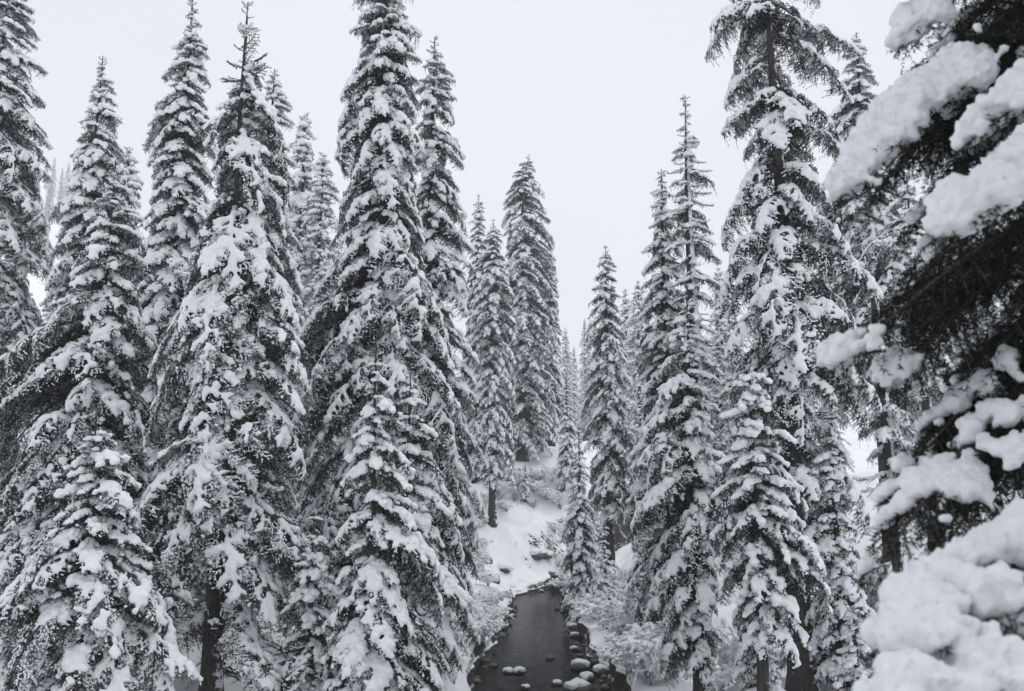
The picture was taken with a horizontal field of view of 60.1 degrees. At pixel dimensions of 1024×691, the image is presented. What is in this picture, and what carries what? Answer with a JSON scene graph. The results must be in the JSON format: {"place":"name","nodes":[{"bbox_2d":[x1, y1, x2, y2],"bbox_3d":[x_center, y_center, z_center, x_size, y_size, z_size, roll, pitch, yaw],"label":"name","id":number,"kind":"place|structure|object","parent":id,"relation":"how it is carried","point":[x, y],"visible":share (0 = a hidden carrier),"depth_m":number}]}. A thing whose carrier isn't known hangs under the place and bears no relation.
{"place":"outdoors","nodes":[
{"label":"outdoors","id":0,"kind":"place"},
{"bbox_2d":[0,182,1023,690],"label":"snow ground","id":1,"kind":"structure","parent":0,"point":[520,532],"depth_m":45.64},
{"bbox_2d":[1,250,32,513],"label":"fir tree","id":2,"kind":"object","parent":1,"relation":"on","point":[18,271],"visible":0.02,"depth_m":36.59},
{"bbox_2d":[0,0,55,573],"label":"fir tree","id":3,"kind":"object","parent":1,"relation":"on","point":[22,209],"visible":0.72,"depth_m":27.08},
{"bbox_2d":[40,296,57,325],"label":"fir tree","id":4,"kind":"object","parent":1,"relation":"on","point":[48,314],"visible":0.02,"depth_m":33.41},
{"bbox_2d":[43,174,55,225],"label":"fir tree","id":5,"kind":"object","parent":1,"relation":"on","point":[48,209],"visible":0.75,"depth_m":211.25},
{"bbox_2d":[46,158,57,200],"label":"fir tree","id":6,"kind":"object","parent":1,"relation":"on","point":[53,172],"visible":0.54,"depth_m":282.39},
{"bbox_2d":[54,168,64,223],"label":"fir tree","id":7,"kind":"object","parent":1,"relation":"on","point":[60,196],"visible":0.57,"depth_m":238.62},
{"bbox_2d":[61,162,70,200],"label":"fir tree","id":8,"kind":"object","parent":1,"relation":"on","point":[67,174],"visible":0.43,"depth_m":287.50},
{"bbox_2d":[0,56,149,595],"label":"fir tree","id":9,"kind":"object","parent":1,"relation":"on","point":[96,153],"visible":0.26,"depth_m":25.77},
{"bbox_2d":[0,413,202,690],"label":"fir tree","id":10,"kind":"object","parent":1,"relation":"on","point":[87,586],"visible":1,"depth_m":13.24},
{"bbox_2d":[0,159,203,659],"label":"fir tree","id":11,"kind":"object","parent":1,"relation":"on","point":[80,341],"visible":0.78,"depth_m":18.68},
{"bbox_2d":[113,146,143,391],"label":"fir tree","id":12,"kind":"object","parent":1,"relation":"on","point":[135,183],"visible":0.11,"depth_m":37.61},
{"bbox_2d":[113,0,260,638],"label":"fir tree","id":13,"kind":"object","parent":1,"relation":"on","point":[171,239],"visible":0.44,"depth_m":23.64},
{"bbox_2d":[124,1,334,690],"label":"fir tree","id":14,"kind":"object","parent":1,"relation":"on","point":[217,484],"visible":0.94,"depth_m":16.63},
{"bbox_2d":[237,69,323,602],"bbox_3d":[-6.951,-0.296,26.627,2.914,16.924,2.531,0,-9,0],"label":"fir tree","id":15,"kind":"object","parent":1,"relation":"on","point":[287,261],"visible":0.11,"depth_m":26.71},
{"bbox_2d":[226,512,348,690],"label":"fir tree","id":16,"kind":"object","parent":1,"relation":"on","point":[303,668],"visible":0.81,"depth_m":15.75},
{"bbox_2d":[269,250,326,517],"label":"fir tree","id":17,"kind":"object","parent":1,"relation":"on","point":[301,496],"visible":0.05,"depth_m":32.45},
{"bbox_2d":[273,111,335,494],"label":"fir tree","id":18,"kind":"object","parent":1,"relation":"on","point":[303,149],"visible":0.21,"depth_m":45.66},
{"bbox_2d":[287,262,347,510],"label":"fir tree","id":19,"kind":"object","parent":1,"relation":"on","point":[322,272],"visible":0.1,"depth_m":35.05},
{"bbox_2d":[276,152,362,494],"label":"fir tree","id":20,"kind":"object","parent":1,"relation":"on","point":[324,194],"visible":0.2,"depth_m":42.19},
{"bbox_2d":[287,0,473,684],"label":"fir tree","id":21,"kind":"object","parent":1,"relation":"on","point":[386,303],"visible":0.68,"depth_m":20.98},
{"bbox_2d":[320,345,450,690],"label":"fir tree","id":22,"kind":"object","parent":1,"relation":"on","point":[373,609],"visible":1,"depth_m":14.94},
{"bbox_2d":[391,373,477,690],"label":"fir tree","id":23,"kind":"object","parent":1,"relation":"on","point":[421,493],"visible":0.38,"depth_m":16.48},
{"bbox_2d":[412,35,488,657],"bbox_3d":[-1.883,-0.286,24.553,2.531,17.601,2.291,0,-9,0],"label":"fir tree","id":24,"kind":"object","parent":1,"relation":"on","point":[436,190],"visible":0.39,"depth_m":24.61},
{"bbox_2d":[453,617,498,639],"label":"shrub","id":25,"kind":"object","parent":1,"relation":"on","point":[484,625],"visible":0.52,"depth_m":26.81},
{"bbox_2d":[467,492,488,512],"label":"shrub","id":26,"kind":"object","parent":1,"relation":"on","point":[485,498],"visible":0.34,"depth_m":50.06},
{"bbox_2d":[464,537,493,547],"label":"shrub","id":27,"kind":"object","parent":1,"relation":"on","point":[483,541],"visible":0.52,"depth_m":46.43},
{"bbox_2d":[468,600,492,617],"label":"shrub","id":28,"kind":"object","parent":1,"relation":"on","point":[478,606],"visible":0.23,"depth_m":29.80},
{"bbox_2d":[460,194,502,483],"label":"fir tree","id":29,"kind":"object","parent":1,"relation":"on","point":[473,422],"visible":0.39,"depth_m":56.61},
{"bbox_2d":[475,516,488,525],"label":"shrub","id":30,"kind":"object","parent":1,"relation":"on","point":[478,521],"visible":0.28,"depth_m":48.23},
{"bbox_2d":[472,549,492,570],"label":"shrub","id":31,"kind":"object","parent":1,"relation":"on","point":[482,559],"visible":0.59,"depth_m":44.11},
{"bbox_2d":[469,590,499,619],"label":"shrub","id":32,"kind":"object","parent":1,"relation":"on","point":[486,596],"visible":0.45,"depth_m":33.15},
{"bbox_2d":[475,572,503,585],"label":"shrub","id":33,"kind":"object","parent":1,"relation":"on","point":[485,578],"visible":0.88,"depth_m":38.39},
{"bbox_2d":[479,569,499,584],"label":"boulder","id":34,"kind":"object","parent":1,"relation":"on","point":[492,572],"visible":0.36,"depth_m":43.90},
{"bbox_2d":[479,619,505,640],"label":"shrub","id":35,"kind":"object","parent":1,"relation":"on","point":[484,635],"visible":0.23,"depth_m":28.05},
{"bbox_2d":[469,219,516,527],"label":"fir tree","id":36,"kind":"object","parent":1,"relation":"on","point":[495,420],"visible":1,"depth_m":50.26},
{"bbox_2d":[475,606,514,621],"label":"shrub","id":37,"kind":"object","parent":1,"relation":"on","point":[494,613],"visible":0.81,"depth_m":32.48},
{"bbox_2d":[483,588,514,605],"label":"shrub","id":38,"kind":"object","parent":1,"relation":"on","point":[500,595],"visible":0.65,"depth_m":36.49},
{"bbox_2d":[484,481,517,494],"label":"shrub","id":39,"kind":"object","parent":1,"relation":"on","point":[504,485],"visible":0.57,"depth_m":52.43},
{"bbox_2d":[497,485,510,500],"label":"bush","id":40,"kind":"object","parent":1,"relation":"on","point":[500,495],"visible":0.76,"depth_m":51.47},
{"bbox_2d":[497,562,513,572],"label":"boulder","id":41,"kind":"object","parent":1,"relation":"on","point":[504,567],"visible":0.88,"depth_m":45.85},
{"bbox_2d":[497,500,519,511],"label":"shrub","id":42,"kind":"object","parent":1,"relation":"on","point":[505,505],"visible":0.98,"depth_m":50.74},
{"bbox_2d":[501,582,515,587],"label":"boulder","id":43,"kind":"object","parent":1,"relation":"on","point":[510,585],"visible":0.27,"depth_m":43.96},
{"bbox_2d":[506,485,522,501],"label":"bush","id":44,"kind":"object","parent":1,"relation":"on","point":[514,495],"visible":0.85,"depth_m":52.90},
{"bbox_2d":[499,468,530,489],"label":"shrub","id":45,"kind":"object","parent":1,"relation":"on","point":[519,475],"visible":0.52,"depth_m":53.87},
{"bbox_2d":[517,464,531,502],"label":"fir tree","id":46,"kind":"object","parent":1,"relation":"on","point":[526,490],"visible":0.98,"depth_m":53.23},
{"bbox_2d":[496,154,559,462],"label":"hemlock tree","id":47,"kind":"object","parent":1,"relation":"on","point":[527,279],"visible":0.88,"depth_m":60.63},
{"bbox_2d":[525,496,541,507],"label":"bush","id":48,"kind":"object","parent":1,"relation":"on","point":[534,502],"visible":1,"depth_m":52.85},
{"bbox_2d":[529,548,542,560],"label":"boulder","id":49,"kind":"object","parent":1,"relation":"on","point":[536,554],"visible":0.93,"depth_m":48.60},
{"bbox_2d":[527,480,546,492],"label":"shrub","id":50,"kind":"object","parent":1,"relation":"on","point":[537,484],"visible":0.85,"depth_m":54.10},
{"bbox_2d":[473,596,610,688],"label":"streambed pebbles","id":51,"kind":"object","parent":1,"relation":"on","point":[579,648],"visible":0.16,"depth_m":28.72},
{"bbox_2d":[529,466,557,487],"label":"shrub","id":52,"kind":"object","parent":1,"relation":"on","point":[537,474],"visible":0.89,"depth_m":54.93},
{"bbox_2d":[531,487,559,499],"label":"shrub","id":53,"kind":"object","parent":1,"relation":"on","point":[544,491],"visible":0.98,"depth_m":53.78},
{"bbox_2d":[543,550,553,559],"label":"boulder","id":54,"kind":"object","parent":1,"relation":"on","point":[548,554],"visible":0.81,"depth_m":49.15},
{"bbox_2d":[537,241,565,445],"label":"fir tree","id":55,"kind":"object","parent":1,"relation":"on","point":[554,365],"visible":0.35,"depth_m":63.48},
{"bbox_2d":[548,569,558,578],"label":"boulder","id":56,"kind":"object","parent":1,"relation":"on","point":[552,572],"visible":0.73,"depth_m":48.56},
{"bbox_2d":[545,521,563,533],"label":"shrub","id":57,"kind":"object","parent":1,"relation":"on","point":[554,526],"visible":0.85,"depth_m":51.23},
{"bbox_2d":[546,578,566,589],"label":"shrub","id":58,"kind":"object","parent":1,"relation":"on","point":[556,582],"visible":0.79,"depth_m":45.78},
{"bbox_2d":[546,491,573,508],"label":"shrub","id":59,"kind":"object","parent":1,"relation":"on","point":[561,499],"visible":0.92,"depth_m":53.28},
{"bbox_2d":[554,553,567,569],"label":"shrub","id":60,"kind":"object","parent":1,"relation":"on","point":[558,560],"visible":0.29,"depth_m":49.84},
{"bbox_2d":[555,566,572,581],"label":"shrub","id":61,"kind":"object","parent":1,"relation":"on","point":[561,575],"visible":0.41,"depth_m":44.83},
{"bbox_2d":[554,367,581,502],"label":"fir tree","id":62,"kind":"object","parent":1,"relation":"on","point":[567,428],"visible":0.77,"depth_m":55.61},
{"bbox_2d":[556,328,580,433],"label":"fir tree","id":63,"kind":"object","parent":1,"relation":"on","point":[565,358],"visible":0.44,"depth_m":105.78},
{"bbox_2d":[570,347,580,437],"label":"fir tree","id":64,"kind":"object","parent":1,"relation":"on","point":[575,370],"visible":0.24,"depth_m":135.63},
{"bbox_2d":[558,426,597,625],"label":"fir tree","id":65,"kind":"object","parent":1,"relation":"on","point":[582,548],"visible":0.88,"depth_m":34.11},
{"bbox_2d":[566,593,597,619],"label":"shrub","id":66,"kind":"object","parent":1,"relation":"on","point":[583,599],"visible":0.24,"depth_m":31.72},
{"bbox_2d":[574,350,595,445],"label":"fir tree","id":67,"kind":"object","parent":1,"relation":"on","point":[587,420],"visible":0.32,"depth_m":91.26},
{"bbox_2d":[575,319,595,440],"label":"fir tree","id":68,"kind":"object","parent":1,"relation":"on","point":[582,340],"visible":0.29,"depth_m":108.90},
{"bbox_2d":[590,385,600,443],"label":"fir tree","id":69,"kind":"object","parent":1,"relation":"on","point":[596,404],"visible":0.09,"depth_m":88.61},
{"bbox_2d":[574,597,622,629],"bbox_3d":[2.962,8.643,28.438,2.040,0.960,2.164,7,-12,-36],"label":"shrub","id":70,"kind":"object","parent":1,"relation":"on","point":[588,610],"visible":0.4,"depth_m":28.59},
{"bbox_2d":[593,663,608,674],"bbox_3d":[2.489,9.143,24.863,0.458,0.402,0.566,1,-9,-6],"label":"rock","id":71,"kind":"object","parent":1,"relation":"on","point":[600,669],"visible":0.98,"depth_m":24.68},
{"bbox_2d":[591,525,619,623],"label":"fir tree","id":72,"kind":"object","parent":1,"relation":"on","point":[605,586],"visible":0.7,"depth_m":31.03},
{"bbox_2d":[579,245,636,589],"bbox_3d":[4.163,3.019,38.174,2.541,15.106,2.090,0,-9,0],"label":"fir tree","id":73,"kind":"object","parent":1,"relation":"on","point":[612,438],"visible":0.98,"depth_m":37.88},
{"bbox_2d":[589,581,633,603],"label":"shrub","id":74,"kind":"object","parent":1,"relation":"on","point":[621,596],"visible":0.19,"depth_m":31.77},
{"bbox_2d":[592,600,640,635],"bbox_3d":[3.338,8.356,26.609,1.867,1.462,2.013,-7,-12,35],"label":"shrub","id":75,"kind":"object","parent":1,"relation":"on","point":[619,616],"visible":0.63,"depth_m":26.46},
{"bbox_2d":[593,560,639,601],"bbox_3d":[4.132,9.106,34.010,2.037,1.579,2.196,3,-10,-18],"label":"shrub","id":76,"kind":"object","parent":1,"relation":"on","point":[620,576],"visible":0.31,"depth_m":33.67},
{"bbox_2d":[590,639,651,674],"bbox_3d":[2.871,7.787,22.013,1.870,0.798,1.983,1,-9,-4],"label":"shrub","id":77,"kind":"object","parent":1,"relation":"on","point":[603,654],"visible":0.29,"depth_m":22.03},
{"bbox_2d":[615,288,637,458],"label":"fir tree","id":78,"kind":"object","parent":1,"relation":"on","point":[624,312],"visible":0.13,"depth_m":85.11},
{"bbox_2d":[603,623,658,643],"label":"shrub","id":79,"kind":"object","parent":1,"relation":"on","point":[636,628],"visible":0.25,"depth_m":23.34},
{"bbox_2d":[622,616,642,629],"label":"shrub","id":80,"kind":"object","parent":1,"relation":"on","point":[630,620],"visible":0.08,"depth_m":26.26},
{"bbox_2d":[618,280,651,479],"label":"fir tree","id":81,"kind":"object","parent":1,"relation":"on","point":[634,335],"visible":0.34,"depth_m":80.50},
{"bbox_2d":[631,379,655,558],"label":"fir tree","id":82,"kind":"object","parent":1,"relation":"on","point":[647,467],"visible":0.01,"depth_m":34.92},
{"bbox_2d":[610,635,681,685],"bbox_3d":[3.365,7.574,21.393,2.013,1.322,1.867,-3,-10,16],"label":"shrub","id":83,"kind":"object","parent":1,"relation":"on","point":[631,644],"visible":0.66,"depth_m":21.15},
{"bbox_2d":[635,621,676,639],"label":"shrub","id":84,"kind":"object","parent":1,"relation":"on","point":[639,635],"visible":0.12,"depth_m":22.72},
{"bbox_2d":[643,650,692,679],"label":"shrub","id":85,"kind":"object","parent":1,"relation":"on","point":[646,659],"visible":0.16,"depth_m":20.91},
{"bbox_2d":[622,169,720,630],"bbox_3d":[4.575,1.704,26.217,2.960,14.406,2.494,0,-9,0],"label":"fir tree","id":86,"kind":"object","parent":1,"relation":"on","point":[651,357],"visible":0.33,"depth_m":26.12},
{"bbox_2d":[630,298,724,690],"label":"fir tree","id":87,"kind":"object","parent":1,"relation":"on","point":[682,493],"visible":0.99,"depth_m":18.00},
{"bbox_2d":[657,94,726,626],"bbox_3d":[5.080,0.491,25.393,2.256,16.230,1.864,0,-9,0],"label":"snowy conifer tree","id":88,"kind":"object","parent":1,"relation":"on","point":[685,212],"visible":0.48,"depth_m":25.67},
{"bbox_2d":[700,333,729,525],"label":"fir tree","id":89,"kind":"object","parent":1,"relation":"on","point":[709,399],"visible":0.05,"depth_m":36.44},
{"bbox_2d":[682,654,754,690],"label":"shrub","id":90,"kind":"object","parent":1,"relation":"on","point":[723,677],"visible":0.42,"depth_m":19.00},
{"bbox_2d":[706,331,735,540],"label":"fir tree","id":91,"kind":"object","parent":1,"relation":"on","point":[716,348],"visible":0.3,"depth_m":36.41},
{"bbox_2d":[706,268,748,478],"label":"fir tree","id":92,"kind":"object","parent":1,"relation":"on","point":[719,323],"visible":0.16,"depth_m":46.61},
{"bbox_2d":[712,306,748,552],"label":"fir tree","id":93,"kind":"object","parent":1,"relation":"on","point":[733,367],"visible":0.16,"depth_m":34.52},
{"bbox_2d":[707,618,774,686],"bbox_3d":[4.948,6.852,19.696,1.698,1.372,1.830,2,-10,-11],"label":"shrub","id":94,"kind":"object","parent":1,"relation":"on","point":[727,650],"visible":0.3,"depth_m":19.57},
{"bbox_2d":[749,324,762,371],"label":"fir tree","id":95,"kind":"object","parent":1,"relation":"on","point":[753,341],"visible":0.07,"depth_m":49.01},
{"bbox_2d":[732,636,785,690],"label":"fir tree","id":96,"kind":"object","parent":1,"relation":"on","point":[749,664],"visible":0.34,"depth_m":16.04},
{"bbox_2d":[737,643,786,673],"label":"shrub","id":97,"kind":"object","parent":1,"relation":"on","point":[778,664],"visible":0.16,"depth_m":17.92},
{"bbox_2d":[709,367,832,690],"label":"fir tree","id":98,"kind":"object","parent":1,"relation":"on","point":[776,547],"visible":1,"depth_m":15.02},
{"bbox_2d":[704,0,883,690],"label":"hemlock tree","id":99,"kind":"object","parent":1,"relation":"on","point":[773,277],"visible":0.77,"depth_m":18.15},
{"bbox_2d":[778,646,873,685],"bbox_3d":[6.200,6.291,17.239,2.067,0.865,1.513,-8,-12,39],"label":"shrub","id":100,"kind":"object","parent":1,"relation":"on","point":[837,659],"visible":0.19,"depth_m":16.74},
{"bbox_2d":[816,398,855,485],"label":"fir tree","id":101,"kind":"object","parent":1,"relation":"on","point":[839,438],"visible":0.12,"depth_m":37.73},
{"bbox_2d":[802,425,875,690],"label":"fir tree","id":102,"kind":"object","parent":1,"relation":"on","point":[829,540],"visible":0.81,"depth_m":16.92},
{"bbox_2d":[829,605,872,690],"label":"fir tree","id":103,"kind":"object","parent":1,"relation":"on","point":[852,665],"visible":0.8,"depth_m":15.28},
{"bbox_2d":[807,33,921,563],"bbox_3d":[11.940,-1.891,29.893,4.334,18.468,3.828,0,-9,0],"label":"fir tree","id":104,"kind":"object","parent":1,"relation":"on","point":[861,234],"visible":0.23,"depth_m":29.85},
{"bbox_2d":[855,565,883,610],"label":"bush","id":105,"kind":"object","parent":1,"relation":"on","point":[869,600],"visible":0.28,"depth_m":22.97},
{"bbox_2d":[850,558,891,609],"bbox_3d":[9.422,6.334,23.255,2.226,1.647,2.318,4,-10,-23],"label":"bush","id":106,"kind":"object","parent":1,"relation":"on","point":[874,601],"visible":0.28,"depth_m":23.13},
{"bbox_2d":[858,568,891,605],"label":"bush","id":107,"kind":"object","parent":1,"relation":"on","point":[874,584],"visible":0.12,"depth_m":23.09},
{"bbox_2d":[851,298,939,572],"bbox_3d":[9.565,2.967,22.739,2.559,8.587,2.130,0,-9,0],"label":"leaning tree","id":108,"kind":"object","parent":1,"relation":"on","point":[885,428],"visible":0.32,"depth_m":22.74},
{"bbox_2d":[852,174,959,551],"bbox_3d":[12.181,0.611,27.501,3.475,12.184,2.974,0,-9,0],"label":"fir tree","id":109,"kind":"object","parent":1,"relation":"on","point":[885,266],"visible":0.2,"depth_m":27.30},
{"bbox_2d":[898,384,930,459],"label":"fir tree","id":110,"kind":"object","parent":1,"relation":"on","point":[912,428],"depth_m":57.20},
{"bbox_2d":[815,0,1023,690],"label":"fir tree","id":111,"kind":"object","parent":1,"relation":"on","point":[949,616],"visible":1,"depth_m":4.20},
{"bbox_2d":[953,300,986,363],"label":"fir tree","id":112,"kind":"object","parent":1,"relation":"on","point":[965,347],"visible":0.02,"depth_m":49.92},
{"bbox_2d":[978,295,997,337],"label":"fir tree","id":113,"kind":"object","parent":1,"relation":"on","point":[988,318],"visible":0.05,"depth_m":56.83},
{"bbox_2d":[0,0,1023,428],"label":"sky","id":114,"kind":"structure","parent":0,"point":[592,90]},
{"bbox_2d":[472,585,611,690],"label":"creek water","id":115,"kind":"structure","parent":0,"point":[536,633],"depth_m":27.97},
{"bbox_2d":[502,667,512,673],"bbox_3d":[-0.105,9.143,24.838,0.311,0.242,0.356,5,-11,-30],"label":"rock","id":116,"kind":"object","parent":115,"relation":"in","point":[507,670],"visible":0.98,"depth_m":24.73},
{"bbox_2d":[513,666,525,673],"bbox_3d":[0.189,9.149,24.832,0.410,0.291,0.332,8,-12,-39],"label":"rock","id":117,"kind":"object","parent":115,"relation":"in","point":[519,670],"visible":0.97,"depth_m":24.72},
{"bbox_2d":[551,679,561,685],"bbox_3d":[1.171,8.898,23.323,0.270,0.212,0.309,-6,-11,33],"label":"rock","id":118,"kind":"object","parent":115,"relation":"in","point":[555,682],"visible":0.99,"depth_m":23.24},
{"bbox_2d":[564,677,593,690],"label":"rock","id":119,"kind":"object","parent":115,"relation":"in","point":[577,684],"visible":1,"depth_m":22.34},
{"bbox_2d":[571,658,589,669],"bbox_3d":[1.969,9.217,25.463,0.563,0.438,0.645,0,-9,3],"label":"rock","id":120,"kind":"object","parent":115,"relation":"in","point":[580,664],"visible":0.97,"depth_m":25.28},
{"bbox_2d":[579,671,593,680],"bbox_3d":[2.023,8.975,23.973,0.461,0.288,0.369,7,-12,-38],"label":"rock","id":121,"kind":"object","parent":115,"relation":"in","point":[586,675],"visible":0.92,"depth_m":23.89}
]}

